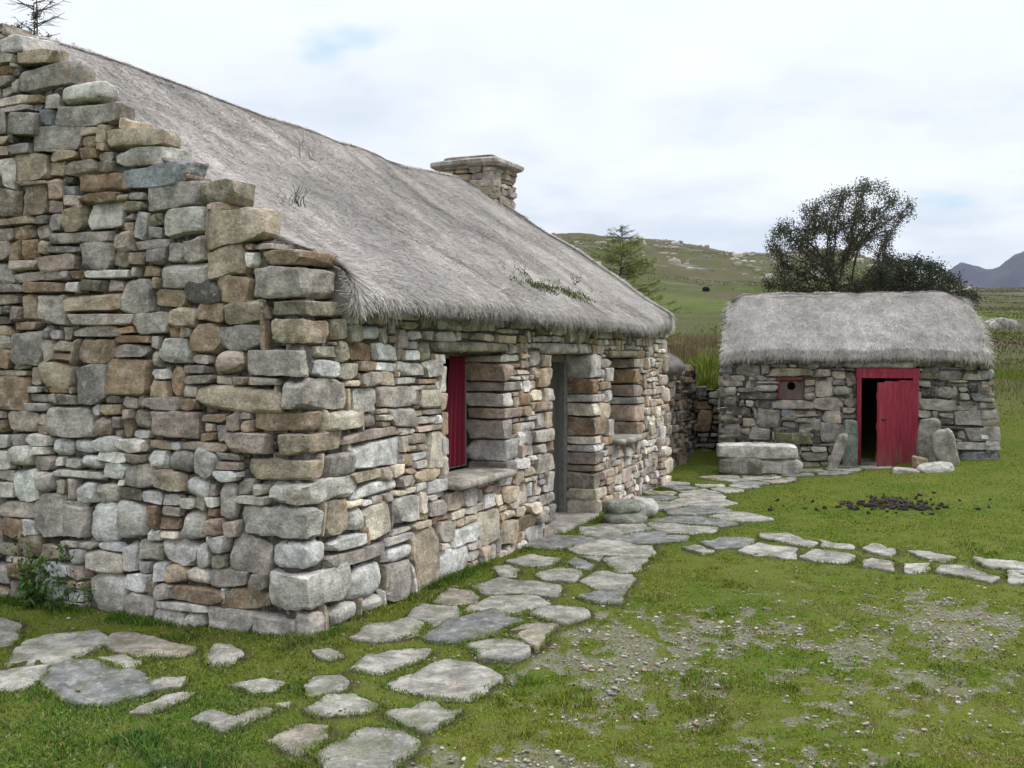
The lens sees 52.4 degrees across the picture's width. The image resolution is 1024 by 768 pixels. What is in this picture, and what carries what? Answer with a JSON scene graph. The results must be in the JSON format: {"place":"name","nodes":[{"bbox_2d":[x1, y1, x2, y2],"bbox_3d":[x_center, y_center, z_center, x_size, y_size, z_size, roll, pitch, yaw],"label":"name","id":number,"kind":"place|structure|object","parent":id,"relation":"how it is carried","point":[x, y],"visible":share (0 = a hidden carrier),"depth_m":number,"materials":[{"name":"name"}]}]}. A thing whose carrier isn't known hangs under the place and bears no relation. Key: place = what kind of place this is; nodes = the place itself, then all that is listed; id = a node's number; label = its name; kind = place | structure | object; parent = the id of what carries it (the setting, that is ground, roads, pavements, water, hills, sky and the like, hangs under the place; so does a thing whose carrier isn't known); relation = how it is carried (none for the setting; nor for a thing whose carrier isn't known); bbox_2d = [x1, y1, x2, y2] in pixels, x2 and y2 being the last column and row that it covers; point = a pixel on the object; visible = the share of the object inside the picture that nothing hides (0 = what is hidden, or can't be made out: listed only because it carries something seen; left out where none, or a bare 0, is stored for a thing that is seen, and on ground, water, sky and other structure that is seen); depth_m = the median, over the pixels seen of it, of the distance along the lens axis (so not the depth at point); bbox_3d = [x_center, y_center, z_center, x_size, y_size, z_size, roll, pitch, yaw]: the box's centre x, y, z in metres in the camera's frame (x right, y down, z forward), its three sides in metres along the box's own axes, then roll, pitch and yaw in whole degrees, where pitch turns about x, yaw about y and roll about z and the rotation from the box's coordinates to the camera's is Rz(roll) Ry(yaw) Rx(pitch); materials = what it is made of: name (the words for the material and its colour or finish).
{"place":"outdoors","nodes":[
{"label":"outdoors","id":0,"kind":"place"},
{"bbox_2d":[277,187,300,205],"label":"dry grass","id":1,"kind":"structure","parent":0,"point":[285,198],"depth_m":7.32,"materials":[{"name":"plant"}]},
{"bbox_2d":[0,233,1023,767],"bbox_3d":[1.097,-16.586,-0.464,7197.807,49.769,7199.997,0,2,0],"label":"ground","id":2,"kind":"structure","parent":0,"point":[694,301],"depth_m":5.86,"materials":[{"name":"green plant"}]},
{"bbox_2d":[0,618,22,646],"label":"flagstone","id":3,"kind":"object","parent":2,"relation":"on","point":[7,626],"visible":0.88,"depth_m":6.13,"materials":[{"name":"grey stone"}]},
{"bbox_2d":[0,664,48,691],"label":"flagstone","id":4,"kind":"object","parent":2,"relation":"on","point":[16,677],"visible":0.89,"depth_m":5.21,"materials":[{"name":"grey stone"}]},
{"bbox_2d":[5,529,74,608],"bbox_3d":[-3.048,1.200,6.715,0.568,0.495,0.336,1,2,32],"label":"nettle","id":5,"kind":"object","parent":2,"relation":"on","point":[26,587],"visible":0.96,"depth_m":6.66,"materials":[{"name":"green plant"}]},
{"bbox_2d":[6,0,81,48],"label":"spruce tree","id":6,"kind":"object","parent":2,"relation":"on","point":[35,16],"visible":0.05,"depth_m":11.66,"materials":[{"name":"green plant"}]},
{"bbox_2d":[7,629,107,666],"bbox_3d":[-2.536,1.503,5.778,0.474,0.101,0.770,0,2,0],"label":"flagstone","id":7,"kind":"object","parent":2,"relation":"on","point":[58,645],"visible":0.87,"depth_m":5.78,"materials":[{"name":"grey stone"}]},
{"bbox_2d":[43,574,88,612],"bbox_3d":[-2.874,1.327,6.588,0.300,0.251,0.230,1,2,18],"label":"nettle","id":8,"kind":"object","parent":2,"relation":"on","point":[57,602],"visible":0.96,"depth_m":6.60,"materials":[{"name":"green plant"}]},
{"bbox_2d":[77,577,95,604],"bbox_3d":[-2.685,1.300,6.551,0.116,0.184,0.096,-1,2,-22],"label":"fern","id":9,"kind":"object","parent":2,"relation":"on","point":[91,595],"visible":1,"depth_m":6.55,"materials":[{"name":"green plant"}]},
{"bbox_2d":[40,659,162,706],"bbox_3d":[-2.103,1.512,5.182,0.759,0.114,0.457,1,2,37],"label":"flagstone","id":10,"kind":"object","parent":2,"relation":"on","point":[92,682],"visible":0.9,"depth_m":5.13,"materials":[{"name":"grey stone"}]},
{"bbox_2d":[99,654,140,668],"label":"flagstone","id":11,"kind":"object","parent":2,"relation":"on","point":[128,661],"visible":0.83,"depth_m":5.47,"materials":[{"name":"grey stone"}]},
{"bbox_2d":[105,632,196,658],"bbox_3d":[-2.066,1.499,5.806,0.751,0.110,0.339,1,2,35],"label":"flagstone","id":12,"kind":"object","parent":2,"relation":"on","point":[124,644],"visible":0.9,"depth_m":5.81,"materials":[{"name":"grey stone"}]},
{"bbox_2d":[129,692,194,713],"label":"flagstone","id":13,"kind":"object","parent":2,"relation":"on","point":[161,702],"visible":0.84,"depth_m":4.86,"materials":[{"name":"grey stone"}]},
{"bbox_2d":[148,676,185,692],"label":"flagstone","id":14,"kind":"object","parent":2,"relation":"on","point":[170,682],"visible":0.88,"depth_m":5.14,"materials":[{"name":"grey stone"}]},
{"bbox_2d":[206,643,243,666],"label":"flagstone","id":15,"kind":"object","parent":2,"relation":"on","point":[222,652],"visible":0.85,"depth_m":5.63,"materials":[{"name":"grey stone"}]},
{"bbox_2d":[191,707,272,734],"bbox_3d":[-1.265,1.527,4.671,0.282,0.101,0.322,1,2,36],"label":"flagstone","id":16,"kind":"object","parent":2,"relation":"on","point":[209,716],"visible":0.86,"depth_m":4.64,"materials":[{"name":"grey stone"}]},
{"bbox_2d":[228,678,284,695],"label":"flagstone","id":17,"kind":"object","parent":2,"relation":"on","point":[262,683],"visible":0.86,"depth_m":5.10,"materials":[{"name":"grey stone"}]},
{"bbox_2d":[275,702,289,708],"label":"flagstone","id":18,"kind":"object","parent":2,"relation":"on","point":[283,703],"visible":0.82,"depth_m":4.79,"materials":[{"name":"grey stone"}]},
{"bbox_2d":[267,723,328,756],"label":"flagstone","id":19,"kind":"object","parent":2,"relation":"on","point":[301,734],"visible":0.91,"depth_m":4.38,"materials":[{"name":"grey stone"}]},
{"bbox_2d":[303,675,349,698],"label":"flagstone","id":20,"kind":"object","parent":2,"relation":"on","point":[328,683],"visible":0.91,"depth_m":5.07,"materials":[{"name":"grey stone"}]},
{"bbox_2d":[311,648,343,661],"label":"flagstone","id":21,"kind":"object","parent":2,"relation":"on","point":[324,652],"visible":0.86,"depth_m":5.62,"materials":[{"name":"grey stone"}]},
{"bbox_2d":[304,693,378,719],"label":"flagstone","id":22,"kind":"object","parent":2,"relation":"on","point":[335,702],"visible":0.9,"depth_m":4.76,"materials":[{"name":"grey stone"}]},
{"bbox_2d":[0,23,699,637],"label":"thatched cottage","id":23,"kind":"structure","parent":2,"relation":"on","point":[236,393],"depth_m":6.81,"materials":[{"name":"stone"}]},
{"bbox_2d":[289,182,306,206],"bbox_3d":[-1.554,-1.365,7.501,0.140,0.185,0.095,0,2,0],"label":"grass tuft","id":24,"kind":"object","parent":23,"relation":"on","point":[296,196],"visible":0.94,"depth_m":7.49,"materials":[{"name":"grey plant"}]},
{"bbox_2d":[400,313,517,489],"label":"window","id":25,"kind":"structure","parent":23,"relation":"in","point":[456,378],"depth_m":8.45,"materials":[{"name":"red wood"}]},
{"bbox_2d":[499,258,529,275],"bbox_3d":[0.029,-1.095,9.650,0.308,0.177,0.115,0,2,-11],"label":"roof weed","id":26,"kind":"object","parent":23,"relation":"on","point":[518,268],"visible":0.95,"depth_m":9.66,"materials":[{"name":"green plant"}]},
{"bbox_2d":[539,278,559,289],"bbox_3d":[0.383,-0.946,9.836,0.244,0.115,0.152,-1,2,-31],"label":"roof weed","id":27,"kind":"object","parent":23,"relation":"on","point":[556,287],"visible":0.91,"depth_m":9.84,"materials":[{"name":"green plant"}]},
{"bbox_2d":[509,275,595,302],"bbox_3d":[0.484,-0.906,10.068,0.366,0.224,1.802,1,2,28],"label":"roof moss","id":28,"kind":"object","parent":23,"relation":"on","point":[541,287],"visible":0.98,"depth_m":9.82,"materials":[{"name":"green plant"}]},
{"bbox_2d":[546,354,567,512],"bbox_3d":[0.299,0.537,10.163,0.099,1.660,1.110,1,2,24],"label":"door","id":29,"kind":"structure","parent":23,"relation":"in","point":[559,384],"depth_m":10.56,"materials":[{"name":"grey wood"}]},
{"bbox_2d":[570,272,581,284],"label":"roof weed","id":30,"kind":"object","parent":23,"relation":"on","point":[576,278],"visible":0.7,"depth_m":11.15,"materials":[{"name":"green plant"}]},
{"bbox_2d":[540,324,646,444],"bbox_3d":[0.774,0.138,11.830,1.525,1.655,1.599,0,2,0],"label":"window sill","id":31,"kind":"structure","parent":23,"relation":"in","point":[618,439],"depth_m":11.39,"materials":[{"name":"grey stone"}]},
{"bbox_2d":[315,727,420,767],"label":"flagstone","id":32,"kind":"object","parent":2,"relation":"on","point":[395,742],"visible":0.95,"depth_m":4.25,"materials":[{"name":"grey stone"}]},
{"bbox_2d":[348,617,423,642],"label":"flagstone","id":33,"kind":"object","parent":2,"relation":"on","point":[377,631],"visible":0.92,"depth_m":6.10,"materials":[{"name":"grey stone"}]},
{"bbox_2d":[349,648,431,675],"bbox_3d":[-0.651,1.503,5.530,0.306,0.100,0.521,1,2,28],"label":"flagstone","id":34,"kind":"object","parent":2,"relation":"on","point":[389,659],"visible":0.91,"depth_m":5.49,"materials":[{"name":"grey stone"}]},
{"bbox_2d":[386,700,461,733],"bbox_3d":[-0.386,1.518,4.658,0.295,0.101,0.324,1,2,40],"label":"flagstone","id":35,"kind":"object","parent":2,"relation":"on","point":[430,710],"visible":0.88,"depth_m":4.62,"materials":[{"name":"grey stone"}]},
{"bbox_2d":[407,603,461,627],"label":"flagstone","id":36,"kind":"object","parent":2,"relation":"on","point":[439,614],"visible":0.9,"depth_m":6.50,"materials":[{"name":"grey stone"}]},
{"bbox_2d":[385,658,502,701],"bbox_3d":[-0.296,1.514,5.192,0.512,0.101,0.597,1,2,32],"label":"flagstone","id":37,"kind":"object","parent":2,"relation":"on","point":[470,677],"visible":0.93,"depth_m":5.17,"materials":[{"name":"grey stone"}]},
{"bbox_2d":[432,588,478,606],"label":"flagstone","id":38,"kind":"object","parent":2,"relation":"on","point":[450,596],"visible":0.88,"depth_m":6.91,"materials":[{"name":"grey stone"}]},
{"bbox_2d":[423,608,522,644],"bbox_3d":[-0.236,1.472,6.147,0.724,0.110,0.465,-1,2,-41],"label":"flagstone","id":39,"kind":"object","parent":2,"relation":"on","point":[454,628],"visible":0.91,"depth_m":6.14,"materials":[{"name":"grey stone"}]},
{"bbox_2d":[465,638,530,663],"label":"flagstone","id":40,"kind":"object","parent":2,"relation":"on","point":[505,649],"visible":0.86,"depth_m":5.68,"materials":[{"name":"grey stone"}]},
{"bbox_2d":[492,565,519,577],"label":"flagstone","id":41,"kind":"object","parent":2,"relation":"on","point":[506,570],"visible":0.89,"depth_m":7.75,"materials":[{"name":"grey stone"}]},
{"bbox_2d":[464,594,550,614],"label":"flagstone","id":42,"kind":"object","parent":2,"relation":"on","point":[515,603],"visible":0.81,"depth_m":6.75,"materials":[{"name":"grey stone"}]},
{"bbox_2d":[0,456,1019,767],"bbox_3d":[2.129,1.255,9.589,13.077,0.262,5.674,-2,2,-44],"label":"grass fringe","id":43,"kind":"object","parent":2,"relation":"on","point":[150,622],"depth_m":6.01,"materials":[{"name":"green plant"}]},
{"bbox_2d":[472,577,561,597],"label":"flagstone","id":44,"kind":"object","parent":2,"relation":"on","point":[493,587],"visible":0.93,"depth_m":7.22,"materials":[{"name":"grey stone"}]},
{"bbox_2d":[503,622,558,652],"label":"flagstone","id":45,"kind":"object","parent":2,"relation":"on","point":[533,633],"visible":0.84,"depth_m":5.99,"materials":[{"name":"grey stone"}]},
{"bbox_2d":[506,554,560,568],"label":"flagstone","id":46,"kind":"object","parent":2,"relation":"on","point":[532,559],"visible":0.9,"depth_m":8.19,"materials":[{"name":"grey stone"}]},
{"bbox_2d":[535,567,581,582],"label":"flagstone","id":47,"kind":"object","parent":2,"relation":"on","point":[561,574],"visible":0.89,"depth_m":7.63,"materials":[{"name":"grey stone"}]},
{"bbox_2d":[530,605,590,625],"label":"flagstone","id":48,"kind":"object","parent":2,"relation":"on","point":[565,614],"visible":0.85,"depth_m":6.44,"materials":[{"name":"grey stone"}]},
{"bbox_2d":[567,557,596,572],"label":"flagstone","id":49,"kind":"object","parent":2,"relation":"on","point":[579,563],"visible":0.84,"depth_m":8.04,"materials":[{"name":"grey stone"}]},
{"bbox_2d":[580,555,602,561],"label":"flagstone","id":50,"kind":"object","parent":2,"relation":"on","point":[593,558],"visible":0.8,"depth_m":8.28,"materials":[{"name":"grey stone"}]},
{"bbox_2d":[577,588,627,606],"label":"flagstone","id":51,"kind":"object","parent":2,"relation":"on","point":[604,594],"visible":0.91,"depth_m":6.96,"materials":[{"name":"grey stone"}]},
{"bbox_2d":[580,570,636,590],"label":"flagstone","id":52,"kind":"object","parent":2,"relation":"on","point":[602,579],"visible":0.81,"depth_m":7.44,"materials":[{"name":"grey stone"}]},
{"bbox_2d":[602,512,647,523],"bbox_3d":[1.094,1.303,10.091,0.448,0.154,0.458,0,2,0],"label":"boulder","id":53,"kind":"object","parent":2,"relation":"on","point":[635,518],"visible":0.61,"depth_m":9.91,"materials":[{"name":"grey stone"}]},
{"bbox_2d":[602,499,641,513],"bbox_3d":[1.068,1.203,10.129,0.375,0.164,0.405,0,2,0],"label":"boulder","id":54,"kind":"object","parent":53,"relation":"on","point":[617,506],"visible":0.91,"depth_m":9.99,"materials":[{"name":"grey stone"}]},
{"bbox_2d":[603,552,651,573],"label":"flagstone","id":55,"kind":"object","parent":2,"relation":"on","point":[622,564],"visible":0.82,"depth_m":8.10,"materials":[{"name":"grey stone"}]},
{"bbox_2d":[589,225,683,350],"bbox_3d":[2.256,-1.864,21.446,2.685,2.863,2.646,0,2,0],"label":"larch tree","id":56,"kind":"object","parent":2,"relation":"on","point":[632,268],"visible":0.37,"depth_m":21.30,"materials":[{"name":"green plant"}]},
{"bbox_2d":[630,496,658,517],"bbox_3d":[1.323,1.253,10.485,0.296,0.243,0.410,0,2,0],"label":"boulder","id":57,"kind":"object","parent":2,"relation":"on","point":[650,507],"visible":0.48,"depth_m":10.32,"materials":[{"name":"grey stone"}]},
{"bbox_2d":[682,544,713,554],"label":"flagstone","id":58,"kind":"object","parent":2,"relation":"on","point":[695,548],"visible":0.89,"depth_m":8.66,"materials":[{"name":"grey stone"}]},
{"bbox_2d":[692,386,719,450],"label":"dry stone wall","id":59,"kind":"structure","parent":2,"relation":"on","point":[707,422],"depth_m":16.02,"materials":[{"name":"grey stone"}]},
{"bbox_2d":[699,537,754,549],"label":"flagstone","id":60,"kind":"object","parent":2,"relation":"on","point":[727,542],"visible":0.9,"depth_m":8.93,"materials":[{"name":"grey stone"}]},
{"bbox_2d":[551,233,971,291],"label":"hillside rocks","id":61,"kind":"object","parent":2,"relation":"on","point":[675,260],"visible":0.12,"depth_m":239.59,"materials":[{"name":"grey stone"}]},
{"bbox_2d":[738,542,797,559],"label":"flagstone","id":62,"kind":"object","parent":2,"relation":"on","point":[778,552],"visible":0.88,"depth_m":8.55,"materials":[{"name":"grey stone"}]},
{"bbox_2d":[759,532,817,548],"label":"flagstone","id":63,"kind":"object","parent":2,"relation":"on","point":[791,538],"visible":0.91,"depth_m":9.11,"materials":[{"name":"grey stone"}]},
{"bbox_2d":[558,236,1023,445],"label":"rough grass","id":64,"kind":"structure","parent":2,"relation":"on","point":[691,346],"depth_m":26.05,"materials":[{"name":"green plant"}]},
{"bbox_2d":[799,549,855,563],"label":"flagstone","id":65,"kind":"object","parent":2,"relation":"on","point":[826,556],"visible":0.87,"depth_m":8.31,"materials":[{"name":"grey stone"}]},
{"bbox_2d":[820,540,854,549],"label":"flagstone","id":66,"kind":"object","parent":2,"relation":"on","point":[839,545],"visible":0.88,"depth_m":8.75,"materials":[{"name":"grey stone"}]},
{"bbox_2d":[760,176,918,293],"bbox_3d":[9.107,-3.437,28.907,4.708,4.944,3.426,0,2,0],"label":"hawthorn tree","id":67,"kind":"object","parent":2,"relation":"on","point":[854,243],"visible":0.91,"depth_m":28.35,"materials":[{"name":"green plant"}]},
{"bbox_2d":[844,419,857,466],"bbox_3d":[4.679,0.852,14.351,0.196,0.727,0.154,0,2,12],"label":"standing slab","id":68,"kind":"object","parent":2,"relation":"on","point":[851,449],"depth_m":14.30,"materials":[{"name":"stone"}]},
{"bbox_2d":[717,289,1000,466],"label":"stone outhouse","id":69,"kind":"structure","parent":2,"relation":"on","point":[808,375],"depth_m":14.64,"materials":[{"name":"stone"}]},
{"bbox_2d":[876,380,912,466],"bbox_3d":[5.234,0.587,14.199,0.657,1.275,0.107,-1,2,-28],"label":"door","id":70,"kind":"structure","parent":69,"relation":"in","point":[894,425],"depth_m":14.18,"materials":[{"name":"red paint"}]},
{"bbox_2d":[861,558,894,571],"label":"flagstone","id":71,"kind":"object","parent":2,"relation":"on","point":[881,564],"visible":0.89,"depth_m":7.96,"materials":[{"name":"grey stone"}]},
{"bbox_2d":[862,543,895,556],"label":"flagstone","id":72,"kind":"object","parent":2,"relation":"on","point":[877,549],"visible":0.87,"depth_m":8.50,"materials":[{"name":"grey stone"}]},
{"bbox_2d":[768,491,990,514],"bbox_3d":[4.083,1.276,10.996,2.853,0.120,1.443,0,2,0],"label":"charred peat","id":73,"kind":"object","parent":2,"relation":"on","point":[892,503],"visible":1,"depth_m":10.89,"materials":[{"name":"black soil"}]},
{"bbox_2d":[892,467,919,473],"bbox_3d":[5.056,1.135,13.385,0.329,0.124,0.289,0,2,11],"label":"flat stone","id":74,"kind":"object","parent":2,"relation":"on","point":[898,470],"visible":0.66,"depth_m":13.27,"materials":[{"name":"grey stone"}]},
{"bbox_2d":[904,563,930,573],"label":"flagstone","id":75,"kind":"object","parent":2,"relation":"on","point":[910,568],"visible":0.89,"depth_m":7.85,"materials":[{"name":"grey stone"}]},
{"bbox_2d":[912,455,927,468],"bbox_3d":[5.306,1.026,13.529,0.179,0.192,0.176,0,2,0],"label":"stone block","id":76,"kind":"object","parent":2,"relation":"on","point":[917,461],"depth_m":13.47,"materials":[{"name":"beige stone"}]},
{"bbox_2d":[868,250,985,309],"bbox_3d":[10.658,-2.003,27.023,3.716,3.061,2.500,-1,2,-32],"label":"thorn bush","id":77,"kind":"object","parent":2,"relation":"on","point":[882,275],"visible":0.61,"depth_m":26.39,"materials":[{"name":"green plant"}]},
{"bbox_2d":[916,418,940,461],"bbox_3d":[5.596,0.786,13.976,0.297,0.674,0.185,0,2,11],"label":"standing slab","id":78,"kind":"object","parent":2,"relation":"on","point":[928,428],"depth_m":13.92,"materials":[{"name":"stone"}]},
{"bbox_2d":[907,550,955,563],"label":"flagstone","id":79,"kind":"object","parent":2,"relation":"on","point":[928,555],"visible":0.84,"depth_m":8.21,"materials":[{"name":"grey stone"}]},
{"bbox_2d":[916,461,954,472],"bbox_3d":[5.428,1.121,13.339,0.438,0.274,0.422,0,2,0],"label":"boulder","id":80,"kind":"object","parent":2,"relation":"on","point":[935,467],"visible":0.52,"depth_m":13.19,"materials":[{"name":"stone"}]},
{"bbox_2d":[932,428,959,465],"bbox_3d":[5.700,0.871,13.647,0.387,0.597,0.242,0,2,0],"label":"standing slab","id":81,"kind":"object","parent":2,"relation":"on","point":[944,446],"depth_m":13.58,"materials":[{"name":"stone"}]},
{"bbox_2d":[935,564,999,583],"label":"flagstone","id":82,"kind":"object","parent":2,"relation":"on","point":[963,570],"visible":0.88,"depth_m":7.59,"materials":[{"name":"grey stone"}]},
{"bbox_2d":[973,556,1023,569],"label":"flagstone","id":83,"kind":"object","parent":2,"relation":"on","point":[1005,564],"visible":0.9,"depth_m":7.83,"materials":[{"name":"grey stone"}]},
{"bbox_2d":[980,317,1022,328],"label":"rubble heap","id":84,"kind":"object","parent":2,"relation":"on","point":[1001,323],"visible":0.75,"depth_m":61.30,"materials":[{"name":"stone"}]},
{"bbox_2d":[1007,570,1023,584],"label":"flagstone","id":85,"kind":"object","parent":2,"relation":"on","point":[1014,576],"visible":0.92,"depth_m":7.34,"materials":[{"name":"grey stone"}]},
{"bbox_2d":[0,0,1023,276],"label":"sky","id":86,"kind":"structure","parent":0,"point":[695,122],"materials":[{"name":"white"}]},
{"bbox_2d":[25,542,1023,767],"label":"gravel","id":87,"kind":"structure","parent":0,"point":[584,667],"depth_m":5.59,"materials":[{"name":"grey gravel"}]},
{"bbox_2d":[522,458,891,559],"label":"path","id":88,"kind":"structure","parent":0,"point":[615,542],"depth_m":10.09,"materials":[{"name":"grey stone"}]},
{"bbox_2d":[716,442,802,475],"bbox_3d":[3.342,1.025,14.063,1.141,0.452,0.437,0,2,12],"label":"stone bench","id":89,"kind":"object","parent":88,"relation":"on","point":[750,458],"visible":0.98,"depth_m":13.89,"materials":[{"name":"grey stone"}]},
{"bbox_2d":[828,433,847,467],"bbox_3d":[4.444,0.930,14.182,0.275,0.526,0.137,1,2,27],"label":"standing slab","id":90,"kind":"object","parent":88,"relation":"on","point":[839,447],"depth_m":14.13,"materials":[{"name":"stone"}]},
{"bbox_2d":[934,251,1023,288],"bbox_3d":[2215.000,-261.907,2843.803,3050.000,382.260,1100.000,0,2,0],"label":"mountain","id":91,"kind":"structure","parent":0,"point":[1008,273],"depth_m":2709.16,"materials":[{"name":"grey stone"}]}
]}

